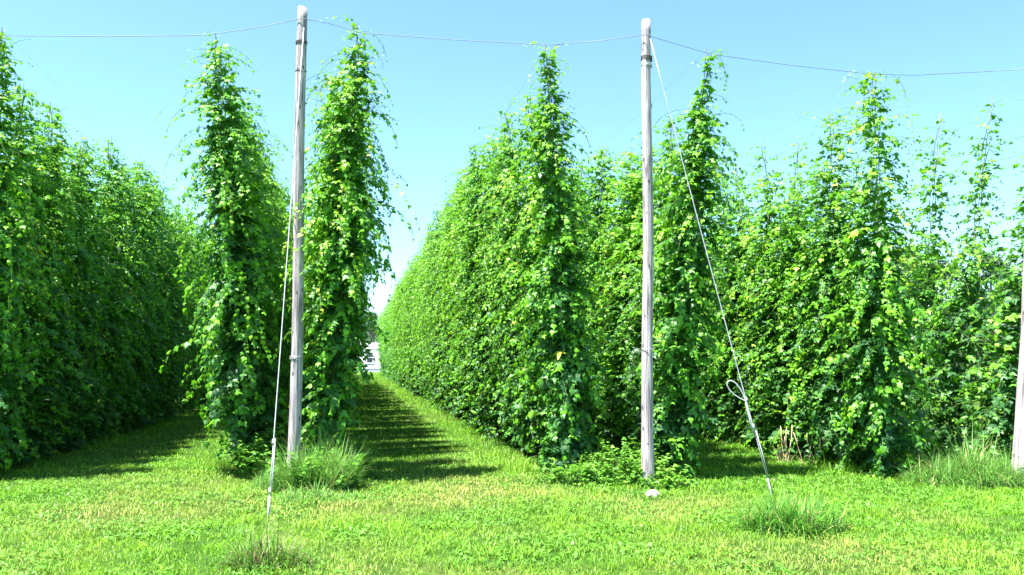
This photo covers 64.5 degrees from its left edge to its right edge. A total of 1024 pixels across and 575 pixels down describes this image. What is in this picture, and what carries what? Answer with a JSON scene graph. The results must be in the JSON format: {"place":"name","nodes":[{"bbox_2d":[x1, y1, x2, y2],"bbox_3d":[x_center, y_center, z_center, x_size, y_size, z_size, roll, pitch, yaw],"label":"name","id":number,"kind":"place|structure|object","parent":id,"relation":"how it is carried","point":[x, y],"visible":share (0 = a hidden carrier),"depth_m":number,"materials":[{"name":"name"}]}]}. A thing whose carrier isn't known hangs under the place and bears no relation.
{"place":"outdoors","nodes":[
{"label":"outdoors","id":0,"kind":"place"},
{"bbox_2d":[355,343,380,371],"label":"house","id":1,"kind":"structure","parent":0,"point":[371,365],"depth_m":95.44,"materials":[{"name":"white"}]},
{"bbox_2d":[0,371,1023,574],"bbox_3d":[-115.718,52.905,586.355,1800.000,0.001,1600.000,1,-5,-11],"label":"ground","id":2,"kind":"structure","parent":0,"point":[425,570],"depth_m":7.98,"materials":[{"name":"green plant"}]},
{"bbox_2d":[0,27,56,475],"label":"hop plant","id":3,"kind":"object","parent":2,"relation":"on","point":[8,249],"visible":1,"depth_m":10.96,"materials":[{"name":"green plant"}]},
{"bbox_2d":[0,80,86,468],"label":"hop plant","id":4,"kind":"object","parent":2,"relation":"on","point":[31,297],"visible":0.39,"depth_m":11.91,"materials":[{"name":"green plant"}]},
{"bbox_2d":[7,102,117,461],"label":"hop plant","id":5,"kind":"object","parent":2,"relation":"on","point":[41,392],"visible":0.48,"depth_m":12.83,"materials":[{"name":"green plant"}]},
{"bbox_2d":[30,135,121,454],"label":"hop plant","id":6,"kind":"object","parent":2,"relation":"on","point":[79,262],"visible":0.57,"depth_m":13.85,"materials":[{"name":"green plant"}]},
{"bbox_2d":[30,143,131,450],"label":"hop plant","id":7,"kind":"object","parent":2,"relation":"on","point":[86,323],"visible":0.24,"depth_m":14.69,"materials":[{"name":"green plant"}]},
{"bbox_2d":[76,137,155,444],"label":"hop plant","id":8,"kind":"object","parent":2,"relation":"on","point":[95,432],"visible":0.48,"depth_m":15.74,"materials":[{"name":"green plant"}]},
{"bbox_2d":[85,162,171,436],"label":"hop plant","id":9,"kind":"object","parent":2,"relation":"on","point":[120,388],"visible":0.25,"depth_m":16.81,"materials":[{"name":"green plant"}]},
{"bbox_2d":[89,156,180,432],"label":"hop plant","id":10,"kind":"object","parent":2,"relation":"on","point":[129,403],"visible":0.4,"depth_m":17.81,"materials":[{"name":"green plant"}]},
{"bbox_2d":[125,168,179,428],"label":"hop plant","id":11,"kind":"object","parent":2,"relation":"on","point":[148,305],"visible":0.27,"depth_m":18.64,"materials":[{"name":"green plant"}]},
{"bbox_2d":[123,179,193,425],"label":"hop plant","id":12,"kind":"object","parent":2,"relation":"on","point":[161,357],"visible":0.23,"depth_m":19.54,"materials":[{"name":"green plant"}]},
{"bbox_2d":[144,183,193,422],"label":"hop plant","id":13,"kind":"object","parent":2,"relation":"on","point":[174,331],"visible":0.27,"depth_m":20.50,"materials":[{"name":"green plant"}]},
{"bbox_2d":[157,205,197,419],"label":"hop plant","id":14,"kind":"object","parent":2,"relation":"on","point":[168,411],"visible":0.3,"depth_m":21.39,"materials":[{"name":"green plant"}]},
{"bbox_2d":[155,204,199,417],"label":"hop plant","id":15,"kind":"object","parent":2,"relation":"on","point":[182,321],"visible":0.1,"depth_m":22.25,"materials":[{"name":"green plant"}]},
{"bbox_2d":[170,210,207,415],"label":"hop plant","id":16,"kind":"object","parent":2,"relation":"on","point":[178,403],"visible":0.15,"depth_m":23.34,"materials":[{"name":"green plant"}]},
{"bbox_2d":[177,222,213,412],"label":"hop plant","id":17,"kind":"object","parent":2,"relation":"on","point":[193,399],"visible":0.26,"depth_m":24.11,"materials":[{"name":"green plant"}]},
{"bbox_2d":[188,230,214,408],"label":"hop plant","id":18,"kind":"object","parent":2,"relation":"on","point":[196,390],"visible":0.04,"depth_m":25.19,"materials":[{"name":"green plant"}]},
{"bbox_2d":[195,240,218,406],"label":"hop plant","id":19,"kind":"object","parent":2,"relation":"on","point":[202,395],"visible":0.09,"depth_m":26.06,"materials":[{"name":"green plant"}]},
{"bbox_2d":[130,32,305,474],"bbox_3d":[-3.910,-0.370,11.198,2.403,6.247,1.729,4,-7,-40],"label":"hop plant","id":20,"kind":"object","parent":2,"relation":"on","point":[244,403],"visible":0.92,"depth_m":11.03,"materials":[{"name":"green plant"}]},
{"bbox_2d":[214,525,258,539],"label":"grass clump","id":21,"kind":"object","parent":2,"relation":"on","point":[240,530],"visible":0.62,"depth_m":7.27,"materials":[{"name":"green plant"}]},
{"bbox_2d":[180,110,307,441],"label":"hop plant","id":22,"kind":"object","parent":2,"relation":"on","point":[282,250],"visible":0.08,"depth_m":13.66,"materials":[{"name":"green plant"}]},
{"bbox_2d":[190,93,305,454],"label":"hop plant","id":23,"kind":"object","parent":2,"relation":"on","point":[244,198],"visible":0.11,"depth_m":12.33,"materials":[{"name":"green plant"}]},
{"bbox_2d":[230,133,292,445],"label":"hop plant","id":24,"kind":"object","parent":2,"relation":"on","point":[285,344],"visible":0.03,"depth_m":14.50,"materials":[{"name":"green plant"}]},
{"bbox_2d":[219,421,307,479],"bbox_3d":[-3.382,2.232,11.153,1.162,0.783,1.392,0,-5,1],"label":"weed patch","id":25,"kind":"object","parent":2,"relation":"on","point":[248,463],"visible":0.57,"depth_m":10.85,"materials":[{"name":"green plant"}]},
{"bbox_2d":[236,145,292,431],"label":"hop plant","id":26,"kind":"object","parent":2,"relation":"on","point":[279,255],"visible":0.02,"depth_m":15.52,"materials":[{"name":"green plant"}]},
{"bbox_2d":[248,464,280,491],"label":"grass clump","id":27,"kind":"object","parent":2,"relation":"on","point":[265,484],"visible":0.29,"depth_m":10.00,"materials":[{"name":"green plant"}]},
{"bbox_2d":[209,507,323,572],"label":"grass clump","id":28,"kind":"object","parent":2,"relation":"on","point":[255,557],"visible":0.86,"depth_m":6.27,"materials":[{"name":"green plant"}]},
{"bbox_2d":[261,155,292,432],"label":"hop plant","id":29,"kind":"object","parent":2,"relation":"on","point":[289,313],"visible":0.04,"depth_m":16.27,"materials":[{"name":"green plant"}]},
{"bbox_2d":[265,166,304,430],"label":"hop plant","id":30,"kind":"object","parent":2,"relation":"on","point":[285,249],"visible":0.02,"depth_m":17.28,"materials":[{"name":"green plant"}]},
{"bbox_2d":[287,6,307,470],"bbox_3d":[-2.761,-0.481,10.450,0.188,6.480,0.187,1,-5,-11],"label":"trellis pole","id":31,"kind":"object","parent":2,"relation":"on","point":[295,403],"visible":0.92,"depth_m":10.40,"materials":[{"name":"grey wood"}]},
{"bbox_2d":[267,28,303,517],"bbox_3d":[-2.587,-0.467,9.379,0.042,6.068,1.997,1,-5,-8],"label":"guy wire","id":32,"kind":"object","parent":31,"relation":"attached to","point":[271,477],"visible":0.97,"depth_m":8.94,"materials":[{"name":"grey metal"}]},
{"bbox_2d":[259,428,377,493],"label":"grass clump","id":33,"kind":"object","parent":2,"relation":"on","point":[336,472],"visible":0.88,"depth_m":9.77,"materials":[{"name":"green plant"}]},
{"bbox_2d":[266,473,370,504],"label":"grass clump","id":34,"kind":"object","parent":2,"relation":"on","point":[295,495],"visible":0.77,"depth_m":9.19,"materials":[{"name":"green plant"}]},
{"bbox_2d":[270,64,374,459],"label":"hop plant","id":35,"kind":"object","parent":2,"relation":"on","point":[328,180],"visible":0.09,"depth_m":11.71,"materials":[{"name":"green plant"}]},
{"bbox_2d":[269,404,388,478],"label":"grass clump","id":36,"kind":"object","parent":2,"relation":"on","point":[365,464],"visible":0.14,"depth_m":10.75,"materials":[{"name":"green plant"}]},
{"bbox_2d":[285,86,377,437],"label":"hop plant","id":37,"kind":"object","parent":2,"relation":"on","point":[302,417],"depth_m":12.99,"materials":[{"name":"green plant"}]},
{"bbox_2d":[305,95,382,440],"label":"hop plant","id":38,"kind":"object","parent":2,"relation":"on","point":[366,171],"visible":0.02,"depth_m":13.98,"materials":[{"name":"green plant"}]},
{"bbox_2d":[273,15,419,459],"bbox_3d":[-2.171,-0.559,10.881,1.803,6.341,1.863,4,-3,-11],"label":"hop plant","id":39,"kind":"object","parent":2,"relation":"on","point":[339,280],"visible":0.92,"depth_m":10.72,"materials":[{"name":"green plant"}]},
{"bbox_2d":[363,311,378,342],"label":"tree","id":40,"kind":"object","parent":2,"relation":"on","point":[372,336],"visible":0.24,"depth_m":111.99,"materials":[{"name":"green plant"}]},
{"bbox_2d":[374,297,399,383],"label":"distant hop rows","id":41,"kind":"object","parent":2,"relation":"on","point":[384,353],"visible":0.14,"depth_m":61.10,"materials":[{"name":"green plant"}]},
{"bbox_2d":[379,286,402,385],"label":"hop plant","id":42,"kind":"object","parent":2,"relation":"on","point":[393,342],"visible":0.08,"depth_m":45.78,"materials":[{"name":"green plant"}]},
{"bbox_2d":[385,283,405,387],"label":"hop plant","id":43,"kind":"object","parent":2,"relation":"on","point":[393,321],"visible":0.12,"depth_m":43.86,"materials":[{"name":"green plant"}]},
{"bbox_2d":[385,277,409,389],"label":"hop plant","id":44,"kind":"object","parent":2,"relation":"on","point":[396,324],"visible":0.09,"depth_m":40.83,"materials":[{"name":"green plant"}]},
{"bbox_2d":[396,271,412,392],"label":"hop plant","id":45,"kind":"object","parent":2,"relation":"on","point":[404,330],"visible":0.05,"depth_m":37.06,"materials":[{"name":"green plant"}]},
{"bbox_2d":[394,261,417,394],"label":"hop plant","id":46,"kind":"object","parent":2,"relation":"on","point":[408,371],"visible":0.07,"depth_m":35.94,"materials":[{"name":"green plant"}]},
{"bbox_2d":[393,268,418,391],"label":"hop plant","id":47,"kind":"object","parent":2,"relation":"on","point":[406,320],"visible":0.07,"depth_m":35.07,"materials":[{"name":"green plant"}]},
{"bbox_2d":[390,265,422,396],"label":"hop plant","id":48,"kind":"object","parent":2,"relation":"on","point":[409,361],"visible":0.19,"depth_m":34.11,"materials":[{"name":"green plant"}]},
{"bbox_2d":[394,253,425,397],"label":"hop plant","id":49,"kind":"object","parent":2,"relation":"on","point":[408,334],"visible":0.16,"depth_m":33.11,"materials":[{"name":"green plant"}]},
{"bbox_2d":[401,263,427,398],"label":"hop plant","id":50,"kind":"object","parent":2,"relation":"on","point":[417,370],"visible":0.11,"depth_m":32.10,"materials":[{"name":"green plant"}]},
{"bbox_2d":[401,249,430,397],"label":"hop plant","id":51,"kind":"object","parent":2,"relation":"on","point":[416,328],"visible":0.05,"depth_m":31.34,"materials":[{"name":"green plant"}]},
{"bbox_2d":[405,243,431,401],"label":"hop plant","id":52,"kind":"object","parent":2,"relation":"on","point":[422,337],"visible":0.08,"depth_m":29.34,"materials":[{"name":"green plant"}]},
{"bbox_2d":[407,259,431,401],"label":"hop plant","id":53,"kind":"object","parent":2,"relation":"on","point":[418,343],"visible":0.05,"depth_m":30.13,"materials":[{"name":"green plant"}]},
{"bbox_2d":[407,240,440,405],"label":"hop plant","id":54,"kind":"object","parent":2,"relation":"on","point":[418,334],"visible":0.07,"depth_m":27.46,"materials":[{"name":"green plant"}]},
{"bbox_2d":[410,223,443,407],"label":"hop plant","id":55,"kind":"object","parent":2,"relation":"on","point":[422,310],"visible":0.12,"depth_m":25.58,"materials":[{"name":"green plant"}]},
{"bbox_2d":[414,233,444,406],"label":"hop plant","id":56,"kind":"object","parent":2,"relation":"on","point":[435,404],"visible":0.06,"depth_m":26.49,"materials":[{"name":"green plant"}]},
{"bbox_2d":[415,230,450,410],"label":"hop plant","id":57,"kind":"object","parent":2,"relation":"on","point":[431,358],"visible":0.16,"depth_m":24.65,"materials":[{"name":"green plant"}]},
{"bbox_2d":[416,210,453,414],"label":"hop plant","id":58,"kind":"object","parent":2,"relation":"on","point":[435,342],"visible":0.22,"depth_m":23.55,"materials":[{"name":"green plant"}]},
{"bbox_2d":[426,225,462,414],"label":"hop plant","id":59,"kind":"object","parent":2,"relation":"on","point":[448,387],"visible":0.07,"depth_m":22.70,"materials":[{"name":"green plant"}]},
{"bbox_2d":[429,209,462,418],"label":"hop plant","id":60,"kind":"object","parent":2,"relation":"on","point":[444,308],"visible":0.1,"depth_m":21.80,"materials":[{"name":"green plant"}]},
{"bbox_2d":[424,194,469,421],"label":"hop plant","id":61,"kind":"object","parent":2,"relation":"on","point":[456,394],"visible":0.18,"depth_m":20.89,"materials":[{"name":"green plant"}]},
{"bbox_2d":[422,184,474,421],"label":"hop plant","id":62,"kind":"object","parent":2,"relation":"on","point":[449,261],"visible":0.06,"depth_m":19.98,"materials":[{"name":"green plant"}]},
{"bbox_2d":[427,188,477,426],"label":"hop plant","id":63,"kind":"object","parent":2,"relation":"on","point":[467,415],"visible":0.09,"depth_m":18.93,"materials":[{"name":"green plant"}]},
{"bbox_2d":[420,168,497,429],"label":"hop plant","id":64,"kind":"object","parent":2,"relation":"on","point":[475,415],"visible":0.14,"depth_m":18.05,"materials":[{"name":"green plant"}]},
{"bbox_2d":[441,166,501,435],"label":"hop plant","id":65,"kind":"object","parent":2,"relation":"on","point":[471,263],"visible":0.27,"depth_m":17.13,"materials":[{"name":"green plant"}]},
{"bbox_2d":[435,132,510,440],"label":"hop plant","id":66,"kind":"object","parent":2,"relation":"on","point":[480,312],"visible":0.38,"depth_m":16.15,"materials":[{"name":"green plant"}]},
{"bbox_2d":[447,137,534,445],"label":"hop plant","id":67,"kind":"object","parent":2,"relation":"on","point":[494,378],"visible":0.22,"depth_m":15.12,"materials":[{"name":"green plant"}]},
{"bbox_2d":[2,378,1000,481],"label":"row edge grass","id":68,"kind":"structure","parent":2,"relation":"on","point":[218,467],"depth_m":13.21,"materials":[{"name":"green plant"}]},
{"bbox_2d":[468,110,546,455],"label":"hop plant","id":69,"kind":"object","parent":2,"relation":"on","point":[525,422],"visible":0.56,"depth_m":13.29,"materials":[{"name":"green plant"}]},
{"bbox_2d":[470,128,549,447],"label":"hop plant","id":70,"kind":"object","parent":2,"relation":"on","point":[512,428],"visible":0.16,"depth_m":14.46,"materials":[{"name":"green plant"}]},
{"bbox_2d":[485,94,600,462],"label":"hop plant","id":71,"kind":"object","parent":2,"relation":"on","point":[540,419],"visible":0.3,"depth_m":12.18,"materials":[{"name":"green plant"}]},
{"bbox_2d":[491,41,621,471],"bbox_3d":[0.639,-0.344,11.267,1.681,6.055,1.618,-4,2,-11],"label":"hop plant","id":72,"kind":"object","parent":2,"relation":"on","point":[570,426],"visible":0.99,"depth_m":11.04,"materials":[{"name":"green plant"}]},
{"bbox_2d":[537,161,601,337],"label":"hop plant","id":73,"kind":"object","parent":2,"relation":"on","point":[578,205],"visible":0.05,"depth_m":16.47,"materials":[{"name":"green plant"}]},
{"bbox_2d":[567,146,636,441],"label":"hop plant","id":74,"kind":"object","parent":2,"relation":"on","point":[597,198],"visible":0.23,"depth_m":15.41,"materials":[{"name":"green plant"}]},
{"bbox_2d":[533,437,678,486],"bbox_3d":[1.276,2.260,10.677,1.884,0.626,1.330,-1,-5,13],"label":"weed patch","id":75,"kind":"object","parent":2,"relation":"on","point":[603,469],"visible":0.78,"depth_m":10.43,"materials":[{"name":"green plant"}]},
{"bbox_2d":[581,146,655,452],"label":"hop plant","id":76,"kind":"object","parent":2,"relation":"on","point":[609,221],"visible":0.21,"depth_m":14.22,"materials":[{"name":"green plant"}]},
{"bbox_2d":[580,143,680,455],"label":"hop plant","id":77,"kind":"object","parent":2,"relation":"on","point":[616,374],"visible":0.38,"depth_m":13.38,"materials":[{"name":"green plant"}]},
{"bbox_2d":[641,18,654,486],"bbox_3d":[1.746,-0.397,10.451,0.172,6.314,0.186,2,-5,-11],"label":"trellis pole","id":78,"kind":"object","parent":2,"relation":"on","point":[647,448],"visible":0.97,"depth_m":10.39,"materials":[{"name":"grey wood"}]},
{"bbox_2d":[0,18,1023,75],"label":"overhead cable","id":79,"kind":"object","parent":78,"relation":"attached to","point":[504,42],"visible":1,"depth_m":10.98,"materials":[{"name":"metal"}]},
{"bbox_2d":[650,39,771,494],"bbox_3d":[2.400,-0.345,9.981,1.427,5.928,0.107,-3,-6,30],"label":"guy wire","id":80,"kind":"object","parent":78,"relation":"attached to","point":[752,425],"visible":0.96,"depth_m":9.71,"materials":[{"name":"grey metal"}]},
{"bbox_2d":[605,116,712,459],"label":"hop plant","id":81,"kind":"object","parent":2,"relation":"on","point":[632,326],"visible":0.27,"depth_m":12.20,"materials":[{"name":"green plant"}]},
{"bbox_2d":[625,457,698,489],"bbox_3d":[1.911,2.325,10.218,0.836,0.406,0.792,3,-6,-27],"label":"weed patch","id":82,"kind":"object","parent":2,"relation":"on","point":[667,477],"visible":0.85,"depth_m":10.11,"materials":[{"name":"green plant"}]},
{"bbox_2d":[668,186,727,437],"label":"hop plant","id":83,"kind":"object","parent":2,"relation":"on","point":[706,407],"visible":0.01,"depth_m":16.59,"materials":[{"name":"green plant"}]},
{"bbox_2d":[620,49,786,478],"bbox_3d":[2.578,-0.217,11.204,2.001,6.193,1.550,5,0,-11],"label":"hop plant","id":84,"kind":"object","parent":2,"relation":"on","point":[673,430],"visible":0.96,"depth_m":11.02,"materials":[{"name":"green plant"}]},
{"bbox_2d":[675,162,762,440],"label":"hop plant","id":85,"kind":"object","parent":2,"relation":"on","point":[713,397],"visible":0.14,"depth_m":16.00,"materials":[{"name":"green plant"}]},
{"bbox_2d":[697,168,813,444],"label":"hop plant","id":86,"kind":"object","parent":2,"relation":"on","point":[736,255],"visible":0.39,"depth_m":15.10,"materials":[{"name":"green plant"}]},
{"bbox_2d":[705,141,823,452],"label":"hop plant","id":87,"kind":"object","parent":2,"relation":"on","point":[762,318],"visible":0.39,"depth_m":13.99,"materials":[{"name":"green plant"}]},
{"bbox_2d":[772,426,795,463],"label":"dry stalks","id":88,"kind":"object","parent":2,"relation":"on","point":[785,445],"visible":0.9,"depth_m":12.37,"materials":[{"name":"beige plant"}]},
{"bbox_2d":[729,142,862,460],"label":"hop plant","id":89,"kind":"object","parent":2,"relation":"on","point":[789,318],"visible":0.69,"depth_m":13.04,"materials":[{"name":"green plant"}]},
{"bbox_2d":[727,471,869,541],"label":"grass clump","id":90,"kind":"object","parent":2,"relation":"on","point":[794,518],"visible":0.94,"depth_m":7.48,"materials":[{"name":"green plant"}]},
{"bbox_2d":[793,423,824,465],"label":"dry stalks","id":91,"kind":"object","parent":2,"relation":"on","point":[809,455],"visible":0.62,"depth_m":12.16,"materials":[{"name":"beige plant"}]},
{"bbox_2d":[788,172,835,385],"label":"hop plant","id":92,"kind":"object","parent":2,"relation":"on","point":[818,222],"depth_m":17.36,"materials":[{"name":"green plant"}]},
{"bbox_2d":[812,166,866,410],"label":"hop plant","id":93,"kind":"object","parent":2,"relation":"on","point":[859,173],"visible":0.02,"depth_m":16.37,"materials":[{"name":"green plant"}]},
{"bbox_2d":[772,110,912,473],"bbox_3d":[4.841,0.169,12.243,1.908,5.720,2.278,-1,-2,-7],"label":"hop plant","id":94,"kind":"object","parent":2,"relation":"on","point":[828,426],"visible":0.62,"depth_m":12.05,"materials":[{"name":"green plant"}]},
{"bbox_2d":[825,155,912,446],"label":"hop plant","id":95,"kind":"object","parent":2,"relation":"on","point":[880,193],"visible":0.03,"depth_m":15.20,"materials":[{"name":"green plant"}]},
{"bbox_2d":[808,70,970,477],"bbox_3d":[5.012,-0.196,11.288,1.856,5.804,2.013,0,-1,-11],"label":"hop plant","id":96,"kind":"object","parent":2,"relation":"on","point":[882,435],"visible":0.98,"depth_m":11.09,"materials":[{"name":"green plant"}]},
{"bbox_2d":[855,113,984,455],"bbox_3d":[6.923,0.039,13.767,1.987,6.166,2.238,7,-5,8],"label":"hop plant","id":97,"kind":"object","parent":2,"relation":"on","point":[934,207],"visible":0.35,"depth_m":13.69,"materials":[{"name":"green plant"}]},
{"bbox_2d":[882,242,968,387],"bbox_3d":[18.125,1.415,38.633,6.071,7.467,5.509,4,-6,-36],"label":"tree","id":98,"kind":"object","parent":2,"relation":"on","point":[898,265],"visible":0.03,"depth_m":37.75,"materials":[{"name":"green plant"}]},
{"bbox_2d":[891,248,1004,393],"bbox_3d":[20.773,1.766,38.904,6.590,7.170,6.053,-4,-7,41],"label":"tree","id":99,"kind":"object","parent":2,"relation":"on","point":[947,273],"visible":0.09,"depth_m":38.25,"materials":[{"name":"green plant"}]},
{"bbox_2d":[899,96,1020,463],"bbox_3d":[7.067,-0.023,12.699,1.696,6.121,1.910,10,-3,-24],"label":"hop plant","id":100,"kind":"object","parent":2,"relation":"on","point":[950,347],"visible":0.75,"depth_m":12.60,"materials":[{"name":"green plant"}]},
{"bbox_2d":[896,425,1023,491],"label":"grass clump","id":101,"kind":"object","parent":2,"relation":"on","point":[974,472],"visible":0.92,"depth_m":10.32,"materials":[{"name":"green plant"}]},
{"bbox_2d":[935,252,1020,394],"bbox_3d":[21.101,1.684,35.968,4.938,6.539,4.394,-2,-5,20],"label":"tree","id":102,"kind":"object","parent":2,"relation":"on","point":[997,263],"visible":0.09,"depth_m":35.51,"materials":[{"name":"green plant"}]},
{"bbox_2d":[936,100,1023,470],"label":"hop plant","id":103,"kind":"object","parent":2,"relation":"on","point":[1006,367],"visible":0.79,"depth_m":11.54,"materials":[{"name":"green plant"}]},
{"bbox_2d":[962,264,1022,377],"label":"tree","id":104,"kind":"object","parent":2,"relation":"on","point":[1020,275],"visible":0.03,"depth_m":37.27,"materials":[{"name":"green plant"}]},
{"bbox_2d":[1011,255,1023,477],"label":"trellis pole","id":105,"kind":"object","parent":2,"relation":"on","point":[1018,444],"visible":0.81,"depth_m":10.62,"materials":[{"name":"grey wood"}]},
{"bbox_2d":[0,0,1023,359],"label":"sky","id":106,"kind":"structure","parent":0,"point":[441,91],"materials":[{"name":"blue"}]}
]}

